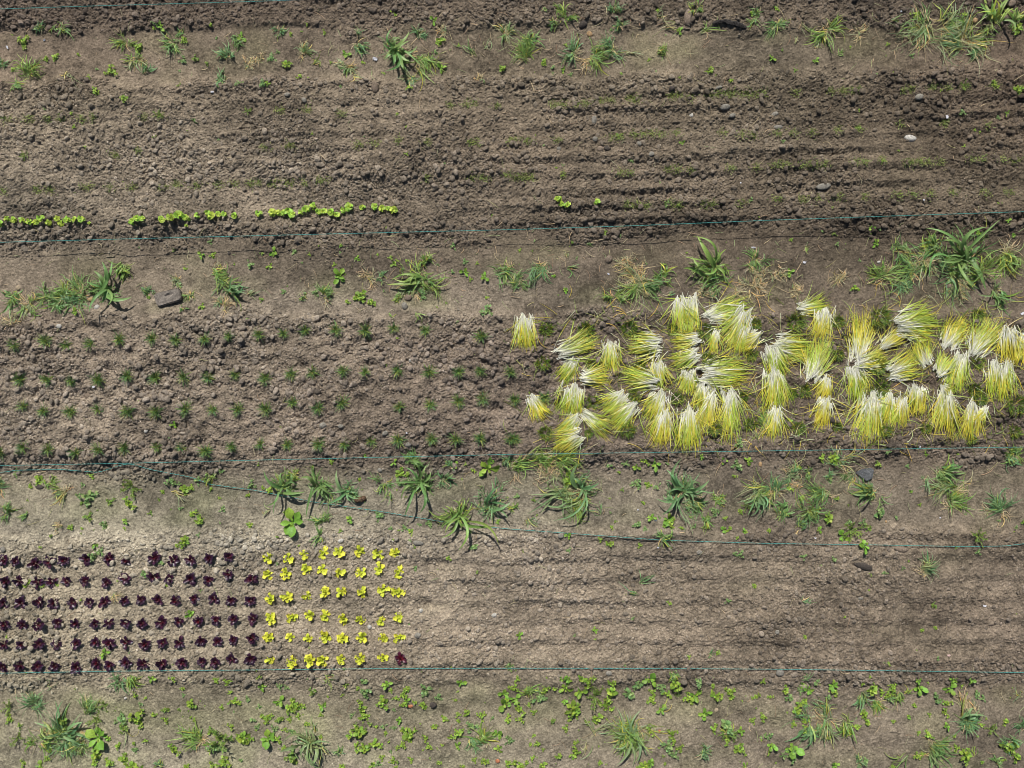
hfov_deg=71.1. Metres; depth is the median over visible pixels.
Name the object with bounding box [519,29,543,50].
grass clump
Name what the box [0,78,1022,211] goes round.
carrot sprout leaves
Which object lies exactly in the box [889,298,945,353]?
onion sheaf
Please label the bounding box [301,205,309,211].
seedling plant
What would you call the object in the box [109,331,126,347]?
onion plant
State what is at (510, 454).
garden string
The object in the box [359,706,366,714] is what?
weed plant
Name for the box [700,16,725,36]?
grass clump
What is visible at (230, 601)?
red lettuce plant
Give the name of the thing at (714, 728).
weed plant
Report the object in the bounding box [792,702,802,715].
weed plant
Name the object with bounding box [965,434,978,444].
cut onion plant
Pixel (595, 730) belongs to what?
grass clump
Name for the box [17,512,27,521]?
grass clump
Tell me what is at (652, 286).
grass clump
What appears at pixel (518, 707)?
weed plant
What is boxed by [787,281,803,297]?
grass clump
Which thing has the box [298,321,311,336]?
onion plant
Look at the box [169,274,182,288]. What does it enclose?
grass clump
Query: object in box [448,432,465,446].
onion plant
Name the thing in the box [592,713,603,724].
weed plant
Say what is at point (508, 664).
grass clump
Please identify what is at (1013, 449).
grass clump
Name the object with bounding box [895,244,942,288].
grass clump
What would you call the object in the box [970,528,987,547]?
weed plant
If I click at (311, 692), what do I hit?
weed plant
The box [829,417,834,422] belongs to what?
stone
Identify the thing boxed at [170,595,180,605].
red lettuce plant
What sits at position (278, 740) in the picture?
weed plant
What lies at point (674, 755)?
weed plant
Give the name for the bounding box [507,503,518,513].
grass clump
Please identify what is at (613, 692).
weed plant
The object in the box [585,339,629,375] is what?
onion sheaf
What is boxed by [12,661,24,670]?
red lettuce plant
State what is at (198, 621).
red lettuce plant
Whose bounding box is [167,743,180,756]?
weed plant
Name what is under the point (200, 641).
red lettuce plant
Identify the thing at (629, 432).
cut onion plant
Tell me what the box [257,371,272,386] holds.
onion plant
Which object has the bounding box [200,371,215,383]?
onion plant
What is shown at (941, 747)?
grass clump
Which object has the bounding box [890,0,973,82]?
grass clump
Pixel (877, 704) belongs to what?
grass clump
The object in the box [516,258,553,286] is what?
grass clump
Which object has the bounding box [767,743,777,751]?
weed plant
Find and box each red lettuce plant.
[0,554,7,565]
[0,576,9,588]
[0,596,9,607]
[0,620,10,630]
[0,640,7,649]
[0,662,7,671]
[10,556,18,566]
[12,575,23,586]
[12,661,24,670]
[14,595,26,608]
[16,619,28,628]
[16,641,26,649]
[26,557,41,569]
[30,576,44,589]
[31,618,43,630]
[31,660,43,671]
[32,596,44,607]
[32,638,44,649]
[43,555,55,568]
[45,577,57,588]
[47,598,58,609]
[48,661,60,671]
[50,639,61,649]
[51,618,61,628]
[57,556,69,565]
[60,576,70,586]
[66,597,76,609]
[69,618,79,627]
[70,638,80,649]
[70,661,80,673]
[78,554,90,566]
[79,576,88,586]
[84,598,93,607]
[89,618,98,629]
[89,636,99,646]
[90,657,100,668]
[98,595,110,607]
[101,577,111,588]
[102,638,116,649]
[103,552,114,565]
[103,618,114,628]
[103,660,114,671]
[118,573,130,584]
[118,656,132,668]
[119,596,129,605]
[120,619,130,628]
[120,636,132,649]
[121,558,130,565]
[136,595,145,604]
[136,618,147,629]
[136,658,149,669]
[138,639,150,650]
[146,572,160,582]
[147,550,160,564]
[151,594,162,604]
[154,615,166,628]
[155,659,166,669]
[156,638,167,648]
[163,574,172,585]
[167,554,179,566]
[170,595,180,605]
[173,617,183,626]
[174,635,184,647]
[175,657,187,669]
[183,572,195,585]
[184,555,195,565]
[189,594,199,603]
[192,615,202,626]
[194,636,207,646]
[197,657,206,667]
[203,576,213,586]
[204,553,212,563]
[208,591,219,604]
[210,616,219,625]
[210,657,220,668]
[213,636,222,645]
[222,569,233,580]
[223,552,233,561]
[225,595,236,605]
[226,652,237,664]
[227,614,237,625]
[229,635,237,644]
[243,653,256,665]
[244,573,257,583]
[244,596,255,605]
[246,633,258,643]
[248,612,257,625]
[395,651,406,664]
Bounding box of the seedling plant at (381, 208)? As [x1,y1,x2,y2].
[378,205,385,211]
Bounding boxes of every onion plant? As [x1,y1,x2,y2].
[6,338,19,351]
[11,372,26,387]
[13,440,28,455]
[15,398,27,411]
[34,334,52,347]
[36,402,48,419]
[38,373,53,386]
[41,443,53,457]
[57,337,72,350]
[60,403,77,417]
[64,375,75,387]
[68,447,82,460]
[83,338,95,351]
[89,370,105,387]
[89,442,103,454]
[90,403,105,413]
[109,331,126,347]
[117,442,129,453]
[119,368,133,383]
[119,405,135,418]
[144,330,158,345]
[145,405,165,418]
[147,371,160,384]
[149,442,160,452]
[168,332,181,345]
[174,442,186,453]
[175,399,191,419]
[176,368,190,386]
[196,332,212,345]
[196,443,213,458]
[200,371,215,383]
[207,403,219,415]
[223,331,235,341]
[225,440,235,451]
[227,368,240,380]
[229,402,242,418]
[251,328,264,340]
[255,436,264,450]
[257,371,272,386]
[257,402,272,417]
[277,328,288,338]
[281,437,292,451]
[285,366,297,381]
[285,395,298,408]
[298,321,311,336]
[305,364,320,378]
[309,400,323,415]
[309,437,324,452]
[327,322,343,338]
[333,394,349,412]
[335,365,350,377]
[336,437,350,452]
[358,323,371,338]
[359,366,371,379]
[366,436,376,447]
[388,322,398,335]
[388,432,406,448]
[389,363,403,378]
[391,399,405,413]
[419,325,432,336]
[420,365,438,377]
[423,399,437,411]
[425,433,440,445]
[448,393,464,409]
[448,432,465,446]
[452,366,465,378]
[470,329,492,344]
[471,429,486,445]
[475,366,487,378]
[476,391,489,405]
[503,365,515,378]
[504,432,518,445]
[507,393,520,405]
[509,434,522,446]
[534,355,550,370]
[537,425,554,441]
[538,321,554,336]
[538,391,551,404]
[578,319,595,338]
[584,358,601,368]
[584,394,603,411]
[584,428,592,439]
[619,318,637,336]
[619,420,637,438]
[628,389,640,401]
[634,359,647,372]
[666,324,679,335]
[671,390,685,406]
[696,321,713,339]
[700,351,716,364]
[707,421,722,437]
[739,392,748,401]
[744,347,759,363]
[744,416,759,431]
[750,316,761,329]
[785,388,798,400]
[786,311,809,333]
[791,421,806,436]
[798,384,811,398]
[831,313,845,327]
[831,422,841,432]
[832,348,844,361]
[865,352,889,378]
[868,376,891,399]
[869,304,894,330]
[877,424,894,439]
[920,423,932,433]
[965,381,985,399]
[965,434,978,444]
[970,355,985,372]
[971,308,985,321]
[975,391,989,405]
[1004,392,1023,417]
[1007,424,1023,439]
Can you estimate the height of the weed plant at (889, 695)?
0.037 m
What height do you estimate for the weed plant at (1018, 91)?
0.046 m
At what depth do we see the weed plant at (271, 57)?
6.98 m
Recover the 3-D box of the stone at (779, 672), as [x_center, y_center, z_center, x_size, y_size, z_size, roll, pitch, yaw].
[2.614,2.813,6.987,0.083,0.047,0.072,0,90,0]
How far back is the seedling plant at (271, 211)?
6.96 m
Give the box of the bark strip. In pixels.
[712,19,746,28]
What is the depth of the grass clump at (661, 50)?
6.99 m
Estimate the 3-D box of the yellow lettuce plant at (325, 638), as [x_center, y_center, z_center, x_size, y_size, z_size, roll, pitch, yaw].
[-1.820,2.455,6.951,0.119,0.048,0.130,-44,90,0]
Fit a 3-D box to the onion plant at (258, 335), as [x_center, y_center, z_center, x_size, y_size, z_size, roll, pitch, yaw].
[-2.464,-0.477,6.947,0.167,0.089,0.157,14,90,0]
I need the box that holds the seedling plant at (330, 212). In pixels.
[327,208,333,215]
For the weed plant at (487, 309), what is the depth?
6.98 m
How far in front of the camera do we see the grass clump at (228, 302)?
7.00 m
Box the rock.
[154,288,182,306]
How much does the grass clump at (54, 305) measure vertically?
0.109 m
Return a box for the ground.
[0,0,1023,767]
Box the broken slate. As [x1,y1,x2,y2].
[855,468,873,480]
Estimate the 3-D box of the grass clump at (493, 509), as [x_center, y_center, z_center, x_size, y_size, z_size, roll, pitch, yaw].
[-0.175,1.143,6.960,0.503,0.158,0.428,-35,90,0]
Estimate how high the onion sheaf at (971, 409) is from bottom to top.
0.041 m
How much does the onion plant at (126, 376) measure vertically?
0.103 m
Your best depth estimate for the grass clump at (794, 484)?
6.99 m
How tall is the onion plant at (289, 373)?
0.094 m
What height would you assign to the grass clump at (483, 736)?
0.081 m
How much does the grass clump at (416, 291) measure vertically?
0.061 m
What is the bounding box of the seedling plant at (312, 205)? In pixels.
[309,202,315,209]
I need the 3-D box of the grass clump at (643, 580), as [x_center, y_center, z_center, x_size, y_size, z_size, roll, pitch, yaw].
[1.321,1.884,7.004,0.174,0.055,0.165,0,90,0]
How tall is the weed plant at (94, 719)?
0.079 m
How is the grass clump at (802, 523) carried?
on the ground
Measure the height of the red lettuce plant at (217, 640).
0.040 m
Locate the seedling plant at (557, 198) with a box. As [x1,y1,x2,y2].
[554,196,561,201]
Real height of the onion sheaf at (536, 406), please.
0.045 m
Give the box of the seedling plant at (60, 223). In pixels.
[57,220,63,226]
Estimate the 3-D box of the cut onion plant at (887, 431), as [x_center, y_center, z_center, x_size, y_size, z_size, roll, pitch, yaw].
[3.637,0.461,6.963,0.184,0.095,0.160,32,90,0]
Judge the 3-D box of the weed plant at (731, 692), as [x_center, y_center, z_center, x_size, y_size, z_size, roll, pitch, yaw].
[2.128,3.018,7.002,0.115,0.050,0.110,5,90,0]
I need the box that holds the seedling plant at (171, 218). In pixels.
[166,213,173,220]
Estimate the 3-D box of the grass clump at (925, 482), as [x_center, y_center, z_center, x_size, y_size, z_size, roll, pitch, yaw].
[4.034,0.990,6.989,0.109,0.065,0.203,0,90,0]
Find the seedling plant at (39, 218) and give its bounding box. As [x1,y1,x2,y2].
[36,215,44,221]
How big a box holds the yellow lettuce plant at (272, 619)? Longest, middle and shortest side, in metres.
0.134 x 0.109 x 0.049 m
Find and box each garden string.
[0,211,1023,242]
[0,447,1015,465]
[0,464,1020,546]
[0,668,1023,673]
[6,0,290,8]
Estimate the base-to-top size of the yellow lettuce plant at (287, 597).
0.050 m
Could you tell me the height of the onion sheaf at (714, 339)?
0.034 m
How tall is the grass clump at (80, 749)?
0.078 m
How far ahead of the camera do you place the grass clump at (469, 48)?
6.99 m
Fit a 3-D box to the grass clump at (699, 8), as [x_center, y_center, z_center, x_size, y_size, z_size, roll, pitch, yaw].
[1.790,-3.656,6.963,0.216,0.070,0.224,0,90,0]
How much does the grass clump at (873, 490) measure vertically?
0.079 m
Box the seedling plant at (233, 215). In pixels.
[231,212,236,218]
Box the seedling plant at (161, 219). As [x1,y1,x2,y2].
[158,216,165,222]
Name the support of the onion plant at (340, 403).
on the ground
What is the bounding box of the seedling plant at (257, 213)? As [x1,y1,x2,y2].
[255,210,261,216]
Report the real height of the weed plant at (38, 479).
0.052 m
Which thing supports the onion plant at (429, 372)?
on the ground
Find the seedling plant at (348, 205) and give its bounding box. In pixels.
[344,202,352,211]
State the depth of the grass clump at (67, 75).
6.99 m
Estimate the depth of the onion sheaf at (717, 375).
6.96 m
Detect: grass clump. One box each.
[0,57,8,68]
[0,290,23,320]
[0,312,21,327]
[0,477,10,496]
[0,500,21,525]
[9,54,45,90]
[12,691,47,724]
[13,289,44,321]
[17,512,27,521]
[22,724,54,762]
[29,714,74,746]
[32,280,57,308]
[34,19,45,34]
[35,702,93,760]
[39,284,76,313]
[45,474,62,488]
[46,477,77,506]
[49,21,73,39]
[49,741,79,766]
[50,274,81,310]
[52,723,88,747]
[53,522,61,534]
[56,70,78,85]
[58,285,92,322]
[58,738,90,758]
[61,266,98,313]
[77,693,103,715]
[85,262,130,310]
[106,31,138,50]
[108,591,124,603]
[108,673,128,694]
[110,262,133,282]
[120,50,147,72]
[122,731,138,747]
[124,676,144,691]
[139,286,154,295]
[140,64,156,72]
[153,759,164,767]
[159,27,184,58]
[166,722,212,751]
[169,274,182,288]
[171,490,190,504]
[181,290,194,301]
[201,473,217,486]
[209,293,238,316]
[211,262,244,294]
[212,275,246,306]
[214,40,234,62]
[215,68,229,85]
[231,34,243,51]
[243,56,258,69]
[248,52,264,65]
[264,467,302,512]
[270,25,289,40]
[280,718,330,767]
[286,467,299,480]
[294,38,316,57]
[299,292,306,300]
[301,465,336,515]
[308,511,329,526]
[310,527,324,547]
[311,54,321,65]
[314,283,334,307]
[320,674,333,689]
[329,471,359,503]
[332,59,358,77]
[332,745,345,756]
[350,29,370,57]
[358,265,382,290]
[367,474,393,503]
[376,270,388,284]
[378,30,419,71]
[387,253,449,302]
[393,289,402,303]
[395,461,439,513]
[396,278,426,302]
[397,69,420,85]
[400,449,425,468]
[403,44,446,87]
[410,24,427,39]
[418,251,435,266]
[428,496,498,547]
[429,23,449,37]
[435,472,456,488]
[442,458,452,469]
[450,39,476,56]
[459,719,499,755]
[465,736,482,753]
[471,475,509,524]
[474,72,482,79]
[483,38,491,49]
[487,257,517,287]
[491,21,517,43]
[502,451,514,470]
[505,663,513,672]
[507,269,532,290]
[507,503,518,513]
[509,33,540,62]
[509,443,543,484]
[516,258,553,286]
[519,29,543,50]
[519,684,539,698]
[523,517,538,526]
[529,456,603,522]
[530,447,555,477]
[531,443,585,477]
[533,454,566,482]
[549,18,559,31]
[553,1,579,27]
[556,32,584,66]
[558,464,597,519]
[558,491,592,524]
[567,264,578,276]
[573,37,617,77]
[575,738,592,759]
[584,717,614,737]
[588,502,604,515]
[599,30,627,65]
[599,289,626,305]
[599,710,648,766]
[605,712,667,752]
[606,0,624,12]
[607,256,658,310]
[607,728,651,761]
[613,16,630,32]
[613,253,634,268]
[614,254,654,285]
[619,582,638,594]
[626,51,640,56]
[634,262,673,311]
[639,570,653,583]
[653,263,675,286]
[653,529,674,549]
[657,43,667,60]
[658,459,713,532]
[660,14,678,36]
[663,482,680,507]
[668,672,678,682]
[684,236,737,290]
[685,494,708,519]
[688,0,703,14]
[693,281,716,301]
[695,743,712,760]
[697,263,725,300]
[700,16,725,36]
[702,512,715,533]
[710,491,726,506]
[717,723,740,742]
[720,284,748,313]
[729,266,775,305]
[734,466,779,521]
[740,483,781,515]
[743,247,777,272]
[745,7,762,28]
[745,261,770,288]
[750,427,767,438]
[755,406,769,429]
[761,471,789,498]
[763,17,791,39]
[768,264,791,282]
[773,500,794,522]
[779,701,819,748]
[781,459,808,489]
[786,472,805,489]
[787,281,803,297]
[791,488,836,529]
[795,516,807,533]
[798,473,838,507]
[801,597,816,603]
[803,12,848,50]
[803,671,813,682]
[804,466,812,480]
[810,697,842,747]
[811,699,830,720]
[820,443,867,478]
[824,468,834,478]
[827,268,848,287]
[833,468,861,488]
[835,714,860,742]
[849,476,890,510]
[850,22,868,44]
[852,687,873,712]
[855,479,878,502]
[856,753,866,767]
[863,245,919,299]
[869,695,889,714]
[885,276,916,297]
[886,752,907,767]
[889,684,912,709]
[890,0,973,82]
[890,235,920,269]
[890,252,935,290]
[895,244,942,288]
[908,234,953,265]
[910,548,939,583]
[915,732,959,767]
[921,230,937,250]
[921,466,973,505]
[921,476,929,491]
[923,0,970,39]
[926,453,964,502]
[928,217,999,295]
[930,251,968,311]
[938,6,1011,76]
[938,26,967,57]
[938,474,975,519]
[943,252,962,278]
[947,276,969,305]
[948,265,979,301]
[949,690,987,742]
[952,687,983,717]
[956,715,982,737]
[961,249,1007,288]
[967,44,986,60]
[977,0,1015,40]
[978,485,1021,524]
[979,281,1020,315]
[985,238,1023,279]
[989,755,1003,767]
[997,734,1023,758]
[1002,444,1022,464]
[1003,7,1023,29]
[1005,446,1022,471]
[1012,715,1023,734]
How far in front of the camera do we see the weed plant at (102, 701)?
7.00 m
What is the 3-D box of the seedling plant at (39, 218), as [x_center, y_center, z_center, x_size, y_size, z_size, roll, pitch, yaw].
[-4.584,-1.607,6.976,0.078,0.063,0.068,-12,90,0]
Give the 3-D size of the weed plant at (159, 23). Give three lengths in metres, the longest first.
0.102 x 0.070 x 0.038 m
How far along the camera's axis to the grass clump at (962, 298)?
7.00 m
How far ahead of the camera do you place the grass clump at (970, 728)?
6.97 m
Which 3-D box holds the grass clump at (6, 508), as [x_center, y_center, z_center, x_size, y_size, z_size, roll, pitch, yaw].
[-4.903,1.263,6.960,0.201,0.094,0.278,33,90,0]
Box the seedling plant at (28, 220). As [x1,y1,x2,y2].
[25,218,31,224]
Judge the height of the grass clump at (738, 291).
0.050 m
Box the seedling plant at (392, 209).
[389,206,397,213]
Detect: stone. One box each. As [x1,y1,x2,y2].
[35,484,43,488]
[319,422,325,428]
[371,81,378,92]
[401,302,407,309]
[404,294,411,300]
[413,540,423,545]
[414,632,420,638]
[430,702,436,708]
[579,20,587,29]
[592,116,596,123]
[604,255,611,262]
[684,9,692,25]
[720,104,729,109]
[774,125,782,129]
[776,670,783,675]
[816,183,830,189]
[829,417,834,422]
[854,562,872,570]
[894,546,907,552]
[904,135,916,141]
[915,94,923,99]
[1007,0,1015,6]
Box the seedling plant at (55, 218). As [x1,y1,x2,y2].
[53,215,59,220]
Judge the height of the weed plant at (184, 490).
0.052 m
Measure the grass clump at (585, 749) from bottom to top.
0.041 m
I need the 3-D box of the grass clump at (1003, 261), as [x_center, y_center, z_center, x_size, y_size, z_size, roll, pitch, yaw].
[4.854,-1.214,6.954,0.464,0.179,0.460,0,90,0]
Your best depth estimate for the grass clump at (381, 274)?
7.00 m
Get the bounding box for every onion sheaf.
[507,313,549,352]
[522,393,551,420]
[538,381,590,418]
[548,427,585,467]
[551,316,602,367]
[552,413,583,437]
[555,355,582,384]
[579,351,611,391]
[579,408,612,445]
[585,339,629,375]
[595,383,628,417]
[601,395,646,437]
[615,360,662,402]
[622,322,667,369]
[637,388,683,425]
[644,407,682,449]
[648,355,673,389]
[656,292,705,336]
[659,291,711,341]
[666,342,701,374]
[669,324,701,357]
[669,401,714,452]
[674,366,700,396]
[677,382,719,409]
[688,387,725,436]
[694,343,759,403]
[699,280,757,343]
[701,328,725,354]
[705,384,754,447]
[706,301,754,352]
[722,326,759,355]
[734,329,763,354]
[739,362,794,415]
[758,402,796,440]
[760,339,798,384]
[769,324,813,369]
[792,328,848,383]
[796,281,832,329]
[801,395,851,432]
[806,306,844,339]
[810,373,839,401]
[835,362,882,404]
[836,385,898,447]
[839,305,893,365]
[852,343,892,374]
[875,321,907,351]
[878,389,901,427]
[884,395,912,430]
[885,343,927,391]
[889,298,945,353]
[897,380,935,418]
[906,338,936,368]
[908,322,934,342]
[909,384,991,440]
[932,350,956,381]
[934,309,979,353]
[938,349,982,394]
[938,378,955,394]
[952,396,992,442]
[954,310,1012,360]
[973,404,992,425]
[976,356,1022,404]
[987,325,1023,365]
[1007,333,1023,368]
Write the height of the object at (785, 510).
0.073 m
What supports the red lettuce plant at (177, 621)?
on the ground
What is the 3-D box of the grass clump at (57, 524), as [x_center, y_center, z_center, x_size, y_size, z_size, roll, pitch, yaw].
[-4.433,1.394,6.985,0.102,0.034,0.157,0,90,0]
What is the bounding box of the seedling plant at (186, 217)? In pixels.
[182,213,190,220]
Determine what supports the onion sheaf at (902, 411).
on the ground
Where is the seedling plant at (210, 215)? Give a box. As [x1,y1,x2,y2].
[206,211,214,219]
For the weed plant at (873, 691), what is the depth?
6.97 m
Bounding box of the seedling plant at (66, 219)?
[62,215,70,222]
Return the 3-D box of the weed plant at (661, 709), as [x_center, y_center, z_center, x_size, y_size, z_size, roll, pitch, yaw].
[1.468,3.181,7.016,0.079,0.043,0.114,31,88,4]
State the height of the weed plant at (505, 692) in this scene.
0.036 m
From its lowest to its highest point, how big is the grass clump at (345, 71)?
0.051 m
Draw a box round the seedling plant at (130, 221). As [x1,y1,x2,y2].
[128,218,133,224]
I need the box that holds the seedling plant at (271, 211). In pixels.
[268,208,275,216]
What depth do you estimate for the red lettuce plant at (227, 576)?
6.97 m
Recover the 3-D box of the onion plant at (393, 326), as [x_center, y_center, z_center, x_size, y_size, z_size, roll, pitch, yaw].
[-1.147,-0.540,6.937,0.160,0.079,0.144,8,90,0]
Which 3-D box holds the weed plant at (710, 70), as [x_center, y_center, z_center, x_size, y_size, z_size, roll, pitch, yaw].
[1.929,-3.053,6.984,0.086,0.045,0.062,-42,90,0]
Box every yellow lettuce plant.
[262,552,271,563]
[262,569,272,579]
[262,632,273,642]
[264,592,273,604]
[264,657,274,663]
[265,612,275,625]
[279,591,292,602]
[280,567,291,580]
[283,552,293,563]
[285,633,294,641]
[286,613,297,623]
[286,655,296,669]
[299,550,307,559]
[301,564,311,574]
[301,591,310,599]
[302,633,312,642]
[304,610,314,620]
[304,653,314,667]
[316,655,328,666]
[317,564,327,574]
[318,546,328,559]
[319,631,331,643]
[320,586,329,597]
[320,609,329,620]
[333,546,344,557]
[335,568,346,577]
[336,587,346,596]
[336,632,348,643]
[336,654,345,664]
[338,613,347,625]
[354,545,365,556]
[354,615,365,624]
[354,652,364,664]
[355,567,365,577]
[355,632,366,643]
[357,586,365,597]
[372,549,383,559]
[374,561,384,575]
[376,616,385,625]
[377,584,390,596]
[377,653,388,661]
[378,633,387,642]
[389,548,399,557]
[391,587,405,597]
[393,613,402,622]
[393,634,405,642]
[394,564,403,578]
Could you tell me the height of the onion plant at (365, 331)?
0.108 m
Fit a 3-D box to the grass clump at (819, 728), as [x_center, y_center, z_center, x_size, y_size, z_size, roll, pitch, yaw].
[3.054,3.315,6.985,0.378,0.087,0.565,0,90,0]
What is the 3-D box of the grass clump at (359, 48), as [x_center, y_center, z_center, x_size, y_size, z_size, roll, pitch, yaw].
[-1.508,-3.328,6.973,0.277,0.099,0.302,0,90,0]
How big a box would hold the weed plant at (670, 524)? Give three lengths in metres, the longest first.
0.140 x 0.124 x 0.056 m
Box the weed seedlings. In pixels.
[5,5,1023,767]
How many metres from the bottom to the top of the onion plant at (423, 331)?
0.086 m
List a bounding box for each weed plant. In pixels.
[0,699,11,715]
[5,713,11,724]
[9,732,22,746]
[11,80,20,89]
[17,34,28,49]
[34,475,45,485]
[35,760,42,767]
[51,53,58,61]
[57,717,66,729]
[68,737,84,754]
[75,490,98,507]
[82,511,92,522]
[85,710,101,731]
[85,727,103,750]
[87,553,96,562]
[90,746,100,760]
[91,757,98,766]
[92,86,98,94]
[94,547,103,556]
[97,700,107,712]
[99,521,107,529]
[99,648,109,659]
[103,64,117,75]
[105,757,113,766]
[106,498,115,505]
[114,711,126,724]
[118,723,128,733]
[118,752,128,765]
[120,479,141,499]
[122,496,136,509]
[125,761,143,767]
[128,708,144,729]
[134,43,141,52]
[156,20,163,31]
[163,477,181,485]
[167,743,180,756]
[178,535,189,548]
[179,484,190,495]
[184,610,193,617]
[186,699,196,708]
[189,509,196,516]
[194,516,202,523]
[202,729,233,755]
[206,741,227,752]
[214,755,231,767]
[227,697,241,705]
[235,731,253,744]
[237,32,246,41]
[247,479,256,488]
[259,78,267,87]
[260,713,273,724]
[260,729,274,749]
[267,52,276,61]
[269,246,276,256]
[272,695,283,706]
[272,736,281,743]
[274,717,283,722]
[280,507,302,536]
[281,60,292,67]
[284,745,297,764]
[285,703,293,714]
[289,698,305,713]
[308,687,315,695]
[318,702,325,711]
[333,268,344,283]
[342,50,351,57]
[345,722,366,739]
[353,289,366,303]
[354,742,369,753]
[356,699,362,708]
[358,712,365,719]
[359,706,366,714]
[360,689,371,699]
[366,738,382,748]
[367,299,375,306]
[374,511,384,522]
[375,694,388,710]
[381,680,392,689]
[388,756,398,763]
[392,477,404,486]
[395,467,404,476]
[397,741,406,749]
[399,726,417,742]
[402,686,410,692]
[403,698,409,706]
[418,701,427,709]
[420,684,432,696]
[425,520,431,527]
[425,743,432,749]
[430,16,436,25]
[435,37,445,46]
[437,63,446,73]
[453,728,463,738]
[456,680,466,686]
[459,268,468,276]
[463,709,469,716]
[466,721,478,733]
[469,544,477,549]
[476,711,486,721]
[479,304,492,315]
[479,457,499,475]
[481,271,488,280]
[481,758,489,764]
[492,730,502,739]
[493,745,502,752]
[497,689,508,698]
[498,698,510,711]
[504,713,510,723]
[505,735,514,744]
[505,760,510,767]
[507,683,518,691]
[508,693,520,704]
[512,760,524,767]
[514,702,525,716]
[515,716,524,723]
[530,688,547,703]
[539,762,547,767]
[541,58,546,65]
[541,686,550,694]
[559,683,572,692]
[563,472,576,488]
[564,699,580,721]
[569,752,576,759]
[572,747,580,754]
[574,687,587,698]
[579,676,596,688]
[586,685,604,710]
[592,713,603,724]
[598,701,612,710]
[603,687,617,701]
[606,541,613,546]
[607,680,615,686]
[623,688,634,699]
[629,479,640,489]
[632,521,640,526]
[632,681,642,690]
[636,761,649,767]
[642,673,655,686]
[646,693,655,704]
[646,726,654,736]
[647,514,656,520]
[648,758,653,767]
[651,457,660,472]
[655,684,665,693]
[656,704,665,714]
[660,739,672,754]
[661,690,671,698]
[662,517,674,529]
[663,513,673,525]
[667,729,678,738]
[668,750,678,759]
[669,670,677,679]
[670,678,682,691]
[682,692,693,704]
[690,690,701,702]
[695,678,701,688]
[698,708,712,720]
[704,66,713,73]
[709,507,719,516]
[710,689,723,701]
[710,723,717,734]
[721,719,733,735]
[724,687,735,698]
[724,734,729,746]
[731,458,742,470]
[733,743,744,753]
[734,438,742,447]
[744,457,752,465]
[759,732,772,739]
[760,712,766,722]
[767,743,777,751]
[779,748,796,763]
[782,684,788,694]
[785,268,794,277]
[785,694,792,700]
[785,743,804,759]
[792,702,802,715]
[804,685,813,694]
[819,453,824,463]
[824,511,832,523]
[828,452,838,465]
[828,686,837,696]
[829,679,837,691]
[838,529,849,541]
[844,522,869,542]
[852,724,861,729]
[859,540,868,553]
[860,709,867,720]
[866,682,877,695]
[874,507,884,518]
[884,691,893,698]
[887,683,897,692]
[909,12,920,19]
[913,684,928,695]
[913,751,920,759]
[925,729,934,738]
[934,692,942,703]
[942,683,956,695]
[942,700,953,705]
[942,708,949,717]
[959,747,971,765]
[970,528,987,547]
[974,690,979,698]
[984,724,998,736]
[999,741,1019,757]
[1012,23,1022,34]
[1013,85,1023,93]
[1014,755,1020,763]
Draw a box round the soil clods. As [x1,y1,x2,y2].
[0,0,1023,767]
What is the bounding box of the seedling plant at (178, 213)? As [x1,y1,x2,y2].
[173,210,182,218]
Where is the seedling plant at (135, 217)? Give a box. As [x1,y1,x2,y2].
[133,215,138,220]
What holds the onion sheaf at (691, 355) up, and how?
on the ground
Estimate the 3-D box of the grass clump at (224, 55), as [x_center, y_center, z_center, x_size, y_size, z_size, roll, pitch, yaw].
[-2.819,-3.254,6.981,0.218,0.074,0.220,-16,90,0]
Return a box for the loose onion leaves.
[503,281,1023,461]
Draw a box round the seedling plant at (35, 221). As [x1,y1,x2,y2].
[31,219,38,224]
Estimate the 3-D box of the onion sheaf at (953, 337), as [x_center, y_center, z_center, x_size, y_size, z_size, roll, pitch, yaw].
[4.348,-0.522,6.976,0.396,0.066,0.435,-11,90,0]
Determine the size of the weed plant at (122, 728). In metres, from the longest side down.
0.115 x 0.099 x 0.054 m
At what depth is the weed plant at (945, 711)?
6.98 m
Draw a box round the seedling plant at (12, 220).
[10,216,16,222]
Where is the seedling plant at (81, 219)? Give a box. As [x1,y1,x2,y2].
[77,215,84,221]
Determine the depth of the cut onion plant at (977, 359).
6.97 m
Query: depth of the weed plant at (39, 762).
7.00 m
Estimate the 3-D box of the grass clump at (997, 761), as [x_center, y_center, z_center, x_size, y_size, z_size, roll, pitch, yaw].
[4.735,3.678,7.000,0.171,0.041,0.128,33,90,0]
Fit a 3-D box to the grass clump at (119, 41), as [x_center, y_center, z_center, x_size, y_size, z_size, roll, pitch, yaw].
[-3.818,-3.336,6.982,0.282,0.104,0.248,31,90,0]
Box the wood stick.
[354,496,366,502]
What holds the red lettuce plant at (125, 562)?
on the ground
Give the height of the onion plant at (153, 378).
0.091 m
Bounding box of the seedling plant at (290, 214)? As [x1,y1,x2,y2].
[287,211,294,218]
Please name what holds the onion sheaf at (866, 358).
on the ground
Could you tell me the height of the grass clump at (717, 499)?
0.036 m
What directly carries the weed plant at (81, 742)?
on the ground
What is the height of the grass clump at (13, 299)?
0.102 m
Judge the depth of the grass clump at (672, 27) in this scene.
7.00 m
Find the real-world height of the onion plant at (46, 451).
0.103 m
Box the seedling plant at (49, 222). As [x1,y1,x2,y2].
[45,219,51,225]
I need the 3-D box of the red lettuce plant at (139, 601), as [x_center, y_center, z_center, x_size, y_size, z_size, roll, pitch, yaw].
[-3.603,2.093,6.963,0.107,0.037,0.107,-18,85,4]
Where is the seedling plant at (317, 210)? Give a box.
[315,208,320,214]
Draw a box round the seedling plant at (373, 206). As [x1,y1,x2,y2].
[371,203,377,209]

